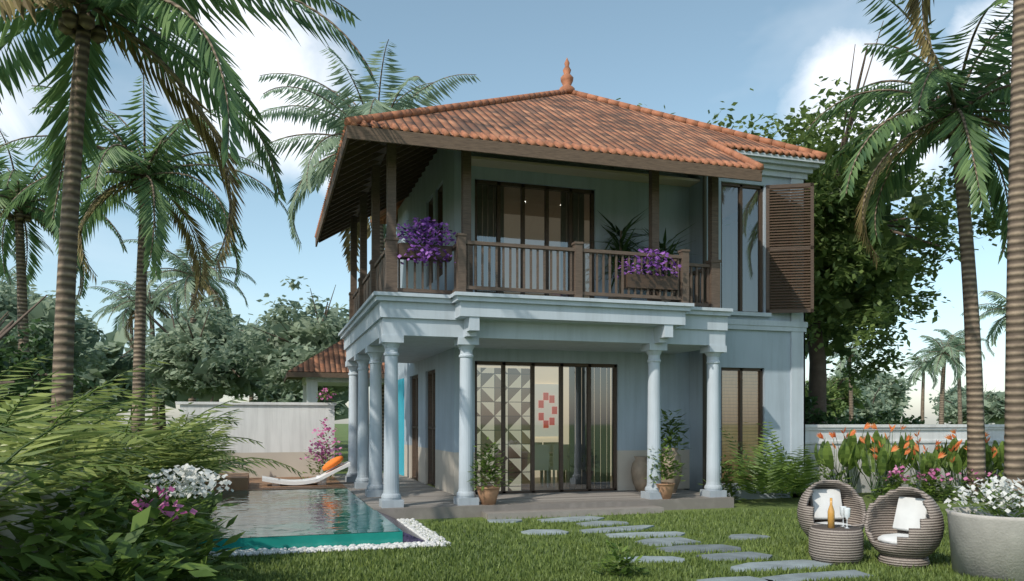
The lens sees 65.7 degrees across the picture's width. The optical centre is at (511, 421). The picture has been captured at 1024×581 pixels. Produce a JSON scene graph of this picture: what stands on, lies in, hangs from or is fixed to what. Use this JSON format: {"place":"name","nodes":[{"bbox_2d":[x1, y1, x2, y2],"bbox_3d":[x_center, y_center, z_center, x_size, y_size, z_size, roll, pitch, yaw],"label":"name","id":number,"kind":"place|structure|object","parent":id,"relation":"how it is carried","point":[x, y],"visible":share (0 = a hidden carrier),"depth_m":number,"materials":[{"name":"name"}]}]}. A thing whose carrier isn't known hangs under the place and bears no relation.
{"place":"outdoors","nodes":[
{"label":"outdoors","id":0,"kind":"place"},
{"bbox_2d":[0,294,49,432],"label":"tree leaves","id":1,"kind":"object","parent":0,"point":[23,386],"depth_m":13.10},
{"bbox_2d":[0,315,101,426],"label":"tree leaves","id":2,"kind":"object","parent":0,"point":[16,356],"depth_m":17.42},
{"bbox_2d":[0,284,115,381],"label":"tree leaves","id":3,"kind":"object","parent":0,"point":[43,310],"depth_m":31.26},
{"bbox_2d":[0,128,138,396],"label":"palm","id":4,"kind":"object","parent":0,"point":[5,203],"depth_m":25.96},
{"bbox_2d":[0,207,83,306],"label":"palm fronds","id":5,"kind":"object","parent":4,"relation":"attached to","point":[81,287],"visible":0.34,"depth_m":26.58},
{"bbox_2d":[0,73,289,431],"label":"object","id":6,"kind":"object","parent":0,"point":[118,156],"depth_m":22.59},
{"bbox_2d":[77,178,215,312],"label":"palm fronds","id":7,"kind":"object","parent":6,"relation":"attached to","point":[184,230],"visible":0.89,"depth_m":24.66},
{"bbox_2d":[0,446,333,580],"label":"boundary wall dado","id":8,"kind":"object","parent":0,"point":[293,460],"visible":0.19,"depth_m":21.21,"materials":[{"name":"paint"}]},
{"bbox_2d":[0,0,379,440],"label":"palm tree","id":9,"kind":"object","parent":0,"point":[139,12],"depth_m":12.55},
{"bbox_2d":[0,0,244,276],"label":"dry palm fronds","id":10,"kind":"object","parent":9,"relation":"attached to","point":[7,7],"visible":0.91,"depth_m":13.30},
{"bbox_2d":[120,290,276,405],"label":"tree leaves","id":11,"kind":"object","parent":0,"point":[186,372],"depth_m":34.06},
{"bbox_2d":[198,491,402,551],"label":"pool wall","id":12,"kind":"structure","parent":0,"point":[288,542],"depth_m":10.56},
{"bbox_2d":[230,39,480,469],"bbox_3d":[-4.856,-5.359,28.191,9.995,14.119,9.810,0,0,-17],"label":"palm","id":13,"kind":"object","parent":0,"point":[321,172],"depth_m":27.13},
{"bbox_2d":[339,216,370,272],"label":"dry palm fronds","id":14,"kind":"object","parent":13,"relation":"attached to","point":[346,243],"visible":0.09,"depth_m":30.19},
{"bbox_2d":[376,510,424,542],"bbox_3d":[-2.447,1.607,14.514,0.340,0.186,7.430,0,0,-17],"label":"pool edge","id":15,"kind":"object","parent":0,"point":[409,535],"depth_m":11.42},
{"bbox_2d":[414,190,442,481],"bbox_3d":[0.743,-1.875,17.741,8.893,6.750,3.655,0,0,23],"label":"door window glass","id":16,"kind":"object","parent":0,"point":[431,374],"visible":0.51,"depth_m":19.06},
{"bbox_2d":[0,0,1012,423],"label":"sky","id":17,"kind":"structure","parent":0,"point":[687,57],"materials":[{"name":"blue"}]},
{"bbox_2d":[73,424,1014,580],"bbox_3d":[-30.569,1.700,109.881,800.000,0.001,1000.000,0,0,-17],"label":"lawn ground","id":18,"kind":"structure","parent":0,"point":[341,434],"depth_m":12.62,"materials":[{"name":"green plant"}]},
{"bbox_2d":[1,225,52,287],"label":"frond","id":19,"kind":"object","parent":18,"relation":"on","point":[15,254],"visible":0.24,"depth_m":36.16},
{"bbox_2d":[0,226,53,287],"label":"palm fronds","id":20,"kind":"object","parent":19,"relation":"attached to","point":[7,279],"visible":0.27,"depth_m":36.14,"materials":[{"name":"green plant"}]},
{"bbox_2d":[42,323,150,430],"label":"tree leaves","id":21,"kind":"object","parent":18,"relation":"on","point":[116,341],"depth_m":50.35,"materials":[{"name":"plant"}]},
{"bbox_2d":[87,280,134,427],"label":"palm tree","id":22,"kind":"object","parent":18,"relation":"on","point":[131,331],"visible":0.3,"depth_m":60.01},
{"bbox_2d":[87,281,157,332],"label":"palm fronds","id":23,"kind":"object","parent":22,"relation":"attached to","point":[120,323],"visible":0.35,"depth_m":59.40,"materials":[{"name":"green plant"}]},
{"bbox_2d":[102,278,188,439],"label":"palm tree","id":24,"kind":"object","parent":18,"relation":"on","point":[153,333],"visible":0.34,"depth_m":49.56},
{"bbox_2d":[101,271,190,335],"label":"palm fronds","id":25,"kind":"object","parent":24,"relation":"attached to","point":[154,294],"visible":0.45,"depth_m":49.35,"materials":[{"name":"green plant"}]},
{"bbox_2d":[123,305,171,347],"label":"palm fronds","id":26,"kind":"object","parent":24,"relation":"attached to","point":[161,311],"visible":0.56,"depth_m":49.79,"materials":[{"name":"brown plant"}]},
{"bbox_2d":[0,354,301,530],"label":"fern bush","id":27,"kind":"object","parent":18,"relation":"on","point":[61,436],"depth_m":8.83,"materials":[{"name":"plant"}]},
{"bbox_2d":[124,336,198,434],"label":"tree leaves","id":28,"kind":"object","parent":18,"relation":"on","point":[170,397],"depth_m":58.78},
{"bbox_2d":[128,235,252,401],"bbox_3d":[-16.245,-3.716,40.090,6.271,10.833,5.644,0,0,-17],"label":"palm tree","id":29,"kind":"object","parent":18,"relation":"on","point":[192,321],"visible":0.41,"depth_m":39.90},
{"bbox_2d":[123,236,255,325],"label":"palm fronds","id":30,"kind":"object","parent":29,"relation":"attached to","point":[180,290],"visible":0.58,"depth_m":39.68,"materials":[{"name":"green plant"}]},
{"bbox_2d":[190,280,224,320],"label":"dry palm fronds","id":31,"kind":"object","parent":29,"relation":"attached to","point":[219,299],"visible":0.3,"depth_m":39.44,"materials":[{"name":"brown plant"}]},
{"bbox_2d":[131,305,266,401],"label":"tree leaves","id":32,"kind":"object","parent":18,"relation":"on","point":[169,322],"depth_m":47.57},
{"bbox_2d":[197,473,346,498],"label":"pool deck","id":33,"kind":"structure","parent":18,"relation":"on","point":[242,481],"depth_m":18.06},
{"bbox_2d":[262,461,349,485],"bbox_3d":[-4.898,1.238,18.888,2.000,0.524,0.680,0,0,-17],"label":"sun lounger","id":34,"kind":"object","parent":33,"relation":"on","point":[319,479],"visible":0.98,"depth_m":18.70,"materials":[{"name":"white"}]},
{"bbox_2d":[322,456,342,470],"bbox_3d":[-4.306,1.000,19.072,0.571,0.200,0.600,-33,9,-15],"label":"lounger cushion","id":35,"kind":"object","parent":34,"relation":"on","point":[332,463],"visible":1,"depth_m":18.88,"materials":[{"name":"orange fabric"}]},
{"bbox_2d":[211,488,401,538],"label":"pool water","id":36,"kind":"structure","parent":33,"relation":"in","point":[268,513],"depth_m":12.89,"materials":[{"name":"liquid"}]},
{"bbox_2d":[202,275,348,402],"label":"tree leaves","id":37,"kind":"object","parent":18,"relation":"on","point":[279,359],"depth_m":32.43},
{"bbox_2d":[250,381,348,419],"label":"bushes","id":38,"kind":"object","parent":18,"relation":"on","point":[341,409],"visible":0.11,"depth_m":50.06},
{"bbox_2d":[198,518,450,557],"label":"pool pebbles","id":39,"kind":"object","parent":18,"relation":"on","point":[388,545],"visible":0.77,"depth_m":10.59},
{"bbox_2d":[302,377,384,402],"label":"gazebo posts","id":40,"kind":"object","parent":18,"relation":"on","point":[310,385],"visible":0.24,"depth_m":26.20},
{"bbox_2d":[284,339,384,382],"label":"tiled roof","id":41,"kind":"structure","parent":40,"relation":"on","point":[331,359],"depth_m":25.99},
{"bbox_2d":[0,388,1003,580],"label":"shrubs","id":42,"kind":"object","parent":18,"relation":"on","point":[120,542],"visible":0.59,"depth_m":7.23,"materials":[{"name":"green plant"}]},
{"bbox_2d":[136,464,233,498],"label":"white flowers","id":43,"kind":"object","parent":42,"relation":"on","point":[189,470],"visible":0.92,"depth_m":9.09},
{"bbox_2d":[128,388,997,521],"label":"pink flowers","id":44,"kind":"object","parent":42,"relation":"on","point":[170,514],"visible":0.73,"depth_m":16.75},
{"bbox_2d":[333,473,733,519],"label":"porch floor","id":45,"kind":"structure","parent":18,"relation":"on","point":[423,500],"depth_m":14.89,"materials":[{"name":"stone"}]},
{"bbox_2d":[345,335,726,507],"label":"porch columns","id":46,"kind":"structure","parent":45,"relation":"on","point":[365,445],"depth_m":15.48,"materials":[{"name":"paint"}]},
{"bbox_2d":[338,291,732,362],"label":"entablature","id":47,"kind":"structure","parent":46,"relation":"on","point":[427,325],"depth_m":14.65,"materials":[{"name":"paint"}]},
{"bbox_2d":[476,482,674,504],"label":"plant pots","id":48,"kind":"object","parent":45,"relation":"on","point":[488,495],"visible":0.89,"depth_m":14.31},
{"bbox_2d":[467,409,691,489],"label":"potted plants","id":49,"kind":"object","parent":48,"relation":"in","point":[490,474],"visible":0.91,"depth_m":15.33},
{"bbox_2d":[631,447,682,492],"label":"porch urns","id":50,"kind":"object","parent":45,"relation":"on","point":[639,471],"visible":0.61,"depth_m":16.91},
{"bbox_2d":[396,148,789,491],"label":"house walls","id":51,"kind":"structure","parent":18,"relation":"on","point":[620,205],"depth_m":17.49,"materials":[{"name":"paint"}]},
{"bbox_2d":[398,378,403,475],"bbox_3d":[-3.152,0.150,22.480,0.030,2.700,1.000,0,0,-17],"label":"teal door","id":52,"kind":"structure","parent":51,"relation":"attached to","point":[401,419],"depth_m":22.26,"materials":[{"name":"teal"}]},
{"bbox_2d":[477,184,583,297],"bbox_3d":[0.424,-3.615,17.084,2.430,2.770,0.070,0,0,-17],"label":"curtain","id":53,"kind":"object","parent":51,"relation":"hanging from","point":[489,213],"visible":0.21,"depth_m":16.82,"materials":[{"name":"beige fabric"}]},
{"bbox_2d":[349,143,720,319],"bbox_3d":[0.116,-3.765,17.653,6.690,3.070,7.010,0,0,-17],"label":"balcony timber","id":54,"kind":"object","parent":51,"relation":"attached to","point":[383,274],"visible":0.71,"depth_m":14.62,"materials":[{"name":"wood"}]},
{"bbox_2d":[398,243,677,291],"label":"balcony planter boxes","id":55,"kind":"object","parent":54,"relation":"attached to","point":[651,282],"visible":0.75,"depth_m":14.69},
{"bbox_2d":[397,216,680,278],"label":"purple flowers","id":56,"kind":"object","parent":55,"relation":"in","point":[428,227],"visible":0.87,"depth_m":14.07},
{"bbox_2d":[482,212,589,297],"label":"interior wall","id":57,"kind":"structure","parent":51,"relation":"attached to","point":[534,230],"depth_m":20.30,"materials":[{"name":"beige"}]},
{"bbox_2d":[315,125,762,246],"bbox_3d":[-0.190,-5.662,17.877,7.750,2.204,8.351,0,0,-17],"label":"roof timber","id":58,"kind":"object","parent":51,"relation":"attached to","point":[361,147],"visible":0.48,"depth_m":14.65,"materials":[{"name":"wood"}]},
{"bbox_2d":[357,94,815,223],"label":"roof tiles","id":59,"kind":"object","parent":58,"relation":"on","point":[570,119],"visible":0.34,"depth_m":16.14,"materials":[{"name":"tile"}]},
{"bbox_2d":[560,58,574,92],"bbox_3d":[1.422,-8.937,20.521,0.440,0.970,0.440,0,0,-17],"label":"roof finial","id":60,"kind":"object","parent":59,"relation":"on","point":[567,77],"visible":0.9,"depth_m":20.41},
{"bbox_2d":[477,366,610,477],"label":"interior wall","id":61,"kind":"structure","parent":51,"relation":"attached to","point":[546,375],"depth_m":21.38,"materials":[{"name":"beige"}]},
{"bbox_2d":[535,384,558,436],"bbox_3d":[0.932,-0.300,21.186,0.700,1.400,0.060,0,0,-17],"label":"painting canvas","id":62,"kind":"object","parent":61,"relation":"attached to","point":[546,410],"visible":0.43,"depth_m":21.15,"materials":[{"name":"beige"}]},
{"bbox_2d":[538,393,556,427],"bbox_3d":[0.955,-0.299,21.145,0.521,0.942,0.028,0,0,-17],"label":"wall art pattern","id":63,"kind":"object","parent":62,"relation":"attached to","point":[551,399],"visible":1,"depth_m":21.13,"materials":[{"name":"red"}]},
{"bbox_2d":[404,444,689,494],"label":"exterior wall","id":64,"kind":"structure","parent":51,"relation":"attached to","point":[446,471],"depth_m":17.36,"materials":[{"name":"paint"}]},
{"bbox_2d":[314,89,826,237],"bbox_3d":[-0.589,-6.676,16.685,12.571,3.874,8.858,0,0,28],"label":"roof trim","id":65,"kind":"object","parent":51,"relation":"attached to","point":[749,163],"visible":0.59,"depth_m":15.39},
{"bbox_2d":[412,179,762,493],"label":"door window frames","id":66,"kind":"structure","parent":51,"relation":"attached to","point":[570,192],"depth_m":17.14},
{"bbox_2d":[722,371,757,480],"bbox_3d":[5.017,0.066,17.535,1.090,2.508,0.020,0,0,-17],"label":"blind window","id":67,"kind":"structure","parent":66,"relation":"attached to","point":[747,409],"depth_m":17.50,"materials":[{"name":"fabric"}]},
{"bbox_2d":[471,156,757,367],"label":"interior ceilings","id":68,"kind":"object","parent":51,"relation":"attached to","point":[534,203],"visible":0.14,"depth_m":17.95,"materials":[{"name":"beige"}]},
{"bbox_2d":[703,176,706,488],"bbox_3d":[4.093,-1.921,16.798,0.090,6.842,0.514,0,0,10],"label":"downpipe","id":69,"kind":"object","parent":51,"relation":"attached to","point":[704,354],"visible":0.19,"depth_m":16.96,"materials":[{"name":"grey"}]},
{"bbox_2d":[722,149,824,499],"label":"house trim","id":70,"kind":"structure","parent":51,"relation":"attached to","point":[795,170],"depth_m":17.70,"materials":[{"name":"paint"}]},
{"bbox_2d":[766,183,813,312],"bbox_3d":[6.108,-3.805,17.451,1.000,2.830,0.052,0,0,11],"label":"louvre shutter","id":71,"kind":"object","parent":51,"relation":"attached to","point":[776,304],"visible":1,"depth_m":17.44,"materials":[{"name":"brown wood"}]},
{"bbox_2d":[487,516,872,580],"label":"stepping stones","id":72,"kind":"object","parent":18,"relation":"on","point":[734,555],"visible":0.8,"depth_m":10.33,"materials":[{"name":"stone"}]},
{"bbox_2d":[720,422,836,493],"bbox_3d":[5.371,0.744,16.165,2.446,1.476,2.736,0,0,7],"label":"palm shrub","id":73,"kind":"object","parent":18,"relation":"on","point":[771,479],"visible":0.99,"depth_m":16.12,"materials":[{"name":"green plant"}]},
{"bbox_2d":[805,391,853,424],"bbox_3d":[7.389,0.458,20.507,2.718,2.503,2.742,0,0,-17],"label":"bush","id":74,"kind":"object","parent":18,"relation":"on","point":[821,416],"depth_m":20.24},
{"bbox_2d":[797,480,865,536],"bbox_3d":[4.226,1.239,10.510,0.860,0.922,0.844,0,0,-17],"label":"egg chair","id":75,"kind":"object","parent":18,"relation":"on","point":[852,499],"visible":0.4,"depth_m":10.54,"materials":[{"name":"wicker"}]},
{"bbox_2d":[810,489,850,525],"bbox_3d":[4.226,1.190,10.509,0.562,0.561,0.592,0,0,-17],"label":"cushion","id":76,"kind":"object","parent":75,"relation":"on","point":[820,501],"visible":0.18,"depth_m":10.62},
{"bbox_2d":[809,524,863,565],"bbox_3d":[3.926,1.490,9.623,0.620,0.420,0.611,0,0,-17],"label":"wicker table","id":77,"kind":"object","parent":18,"relation":"on","point":[838,544],"visible":0.94,"depth_m":9.38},
{"bbox_2d":[828,498,834,527],"bbox_3d":[3.842,1.100,9.555,0.080,0.360,0.076,0,0,-17],"label":"bottle","id":78,"kind":"object","parent":77,"relation":"on","point":[831,517],"visible":1,"depth_m":9.53,"materials":[{"name":"brown"}]},
{"bbox_2d":[840,506,850,527],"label":"wine glasses","id":79,"kind":"object","parent":77,"relation":"on","point":[845,511],"visible":1,"depth_m":9.54,"materials":[{"name":"white"}]},
{"bbox_2d":[827,338,873,420],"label":"palm tree","id":80,"kind":"object","parent":18,"relation":"on","point":[851,411],"visible":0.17,"depth_m":64.87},
{"bbox_2d":[827,336,880,378],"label":"palm fronds","id":81,"kind":"object","parent":80,"relation":"attached to","point":[842,366],"visible":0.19,"depth_m":64.30,"materials":[{"name":"green plant"}]},
{"bbox_2d":[807,21,942,424],"bbox_3d":[8.343,-4.178,22.660,6.909,11.765,7.371,0,0,14],"label":"tree trunk","id":82,"kind":"object","parent":18,"relation":"on","point":[817,373],"visible":0.11,"depth_m":21.80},
{"bbox_2d":[707,76,1007,397],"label":"tree leaves","id":83,"kind":"object","parent":82,"relation":"attached to","point":[854,289],"visible":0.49,"depth_m":20.28,"materials":[{"name":"green plant"}]},
{"bbox_2d":[854,381,905,423],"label":"tree leaves","id":84,"kind":"object","parent":18,"relation":"on","point":[879,401],"depth_m":83.84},
{"bbox_2d":[838,406,926,423],"bbox_3d":[9.929,0.281,21.197,3.034,1.383,2.317,0,0,-59],"label":"bush","id":85,"kind":"object","parent":18,"relation":"on","point":[880,416],"visible":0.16,"depth_m":20.69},
{"bbox_2d":[854,367,917,403],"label":"tree leaves","id":86,"kind":"object","parent":18,"relation":"on","point":[895,391],"depth_m":90.92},
{"bbox_2d":[864,487,944,568],"bbox_3d":[4.640,1.239,9.384,0.838,0.922,0.860,0,0,-17],"label":"egg chair","id":87,"kind":"object","parent":18,"relation":"on","point":[918,546],"visible":0.94,"depth_m":9.17,"materials":[{"name":"wicker"}]},
{"bbox_2d":[877,497,928,544],"bbox_3d":[4.635,1.190,9.383,0.573,0.561,0.578,0,0,-17],"label":"cushion","id":88,"kind":"object","parent":87,"relation":"on","point":[910,512],"visible":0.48,"depth_m":9.42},
{"bbox_2d":[807,0,1012,501],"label":"palm tree","id":89,"kind":"object","parent":18,"relation":"on","point":[976,457],"visible":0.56,"depth_m":16.91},
{"bbox_2d":[805,0,1012,263],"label":"palm fronds","id":90,"kind":"object","parent":89,"relation":"attached to","point":[987,173],"visible":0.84,"depth_m":16.52,"materials":[{"name":"green plant"}]},
{"bbox_2d":[854,117,1009,269],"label":"dry palm fronds","id":91,"kind":"object","parent":89,"relation":"attached to","point":[907,145],"visible":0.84,"depth_m":16.98,"materials":[{"name":"green plant"}]},
{"bbox_2d":[903,352,949,420],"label":"palm tree","id":92,"kind":"object","parent":18,"relation":"on","point":[922,399],"visible":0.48,"depth_m":79.82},
{"bbox_2d":[895,348,947,388],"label":"palm fronds","id":93,"kind":"object","parent":92,"relation":"attached to","point":[916,363],"visible":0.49,"depth_m":79.99,"materials":[{"name":"green plant"}]},
{"bbox_2d":[912,330,964,423],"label":"palm tree","id":94,"kind":"object","parent":18,"relation":"on","point":[942,400],"visible":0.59,"depth_m":59.89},
{"bbox_2d":[911,330,965,385],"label":"palm fronds","id":95,"kind":"object","parent":94,"relation":"attached to","point":[947,349],"visible":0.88,"depth_m":59.56,"materials":[{"name":"green plant"}]},
{"bbox_2d":[928,328,985,423],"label":"palm tree","id":96,"kind":"object","parent":18,"relation":"on","point":[959,397],"visible":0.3,"depth_m":69.76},
{"bbox_2d":[928,329,989,375],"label":"palm fronds","id":97,"kind":"object","parent":96,"relation":"attached to","point":[946,332],"visible":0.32,"depth_m":69.28,"materials":[{"name":"green plant"}]},
{"bbox_2d":[928,384,996,409],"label":"tree leaves","id":98,"kind":"object","parent":18,"relation":"on","point":[951,391],"depth_m":108.52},
{"bbox_2d":[932,384,993,423],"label":"tree leaves","id":99,"kind":"object","parent":18,"relation":"on","point":[951,412],"depth_m":101.91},
{"bbox_2d":[922,0,1023,506],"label":"palm tree","id":100,"kind":"object","parent":18,"relation":"on","point":[1014,417],"visible":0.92,"depth_m":12.97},
{"bbox_2d":[900,0,941,72],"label":"palm fronds","id":101,"kind":"object","parent":100,"relation":"attached to","point":[914,10],"visible":0.98,"depth_m":15.28,"materials":[{"name":"green plant"}]},
{"bbox_2d":[945,507,1023,580],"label":"concrete planter","id":102,"kind":"object","parent":18,"relation":"on","point":[989,545],"visible":0.85,"depth_m":8.43,"materials":[{"name":"concrete"}]},
{"bbox_2d":[946,479,1023,516],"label":"planter foliage","id":103,"kind":"object","parent":102,"relation":"on","point":[992,511],"visible":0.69,"depth_m":8.73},
{"bbox_2d":[943,475,1023,512],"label":"flowers","id":104,"kind":"object","parent":103,"relation":"attached to","point":[1003,484],"visible":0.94,"depth_m":8.75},
{"bbox_2d":[979,291,1005,351],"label":"palm tree","id":105,"kind":"object","parent":18,"relation":"on","point":[993,309],"visible":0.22,"depth_m":45.51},
{"bbox_2d":[960,291,1005,356],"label":"palm fronds","id":106,"kind":"object","parent":105,"relation":"attached to","point":[997,325],"visible":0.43,"depth_m":45.63,"materials":[{"name":"green plant"}]},
{"bbox_2d":[984,391,1004,423],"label":"tree leaves","id":107,"kind":"object","parent":18,"relation":"on","point":[994,405],"depth_m":92.66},
{"bbox_2d":[398,208,701,293],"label":"potted plants","id":108,"kind":"object","parent":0,"point":[625,246],"visible":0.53,"depth_m":16.74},
{"bbox_2d":[503,476,611,493],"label":"interior floor","id":109,"kind":"structure","parent":0,"point":[538,486],"depth_m":18.50,"materials":[{"name":"beige"}]},
{"bbox_2d":[477,368,529,490],"bbox_3d":[-0.214,0.175,17.079,1.330,2.650,0.040,0,0,-17],"label":"decorative panel","id":110,"kind":"object","parent":109,"relation":"on","point":[517,413],"depth_m":17.10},
{"bbox_2d":[535,442,581,486],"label":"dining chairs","id":111,"kind":"object","parent":109,"relation":"on","point":[545,462],"visible":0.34,"depth_m":18.01,"materials":[{"name":"green"}]},
{"bbox_2d":[569,367,609,488],"bbox_3d":[1.706,0.125,17.465,0.965,2.750,0.075,0,0,-17],"label":"glass door","id":112,"kind":"structure","parent":109,"relation":"on","point":[574,427],"depth_m":17.44,"materials":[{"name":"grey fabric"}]},
{"bbox_2d":[176,402,1003,492],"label":"boundary walls","id":113,"kind":"structure","parent":0,"point":[280,426],"depth_m":21.03,"materials":[{"name":"paint"}]},
{"bbox_2d":[608,230,670,301],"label":"balcony pots","id":114,"kind":"object","parent":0,"point":[623,298],"visible":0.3,"depth_m":16.93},
{"bbox_2d":[805,378,848,418],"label":"tree leaves","id":115,"kind":"object","parent":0,"point":[832,395],"depth_m":63.44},
{"bbox_2d":[826,372,870,421],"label":"tree leaves","id":116,"kind":"object","parent":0,"point":[858,403],"depth_m":69.98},
{"bbox_2d":[814,422,1003,500],"bbox_3d":[11.485,0.834,18.617,9.715,1.747,2.194,0,0,-17],"label":"bird of paradise","id":117,"kind":"object","parent":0,"point":[852,452],"depth_m":17.67,"materials":[{"name":"plant"}]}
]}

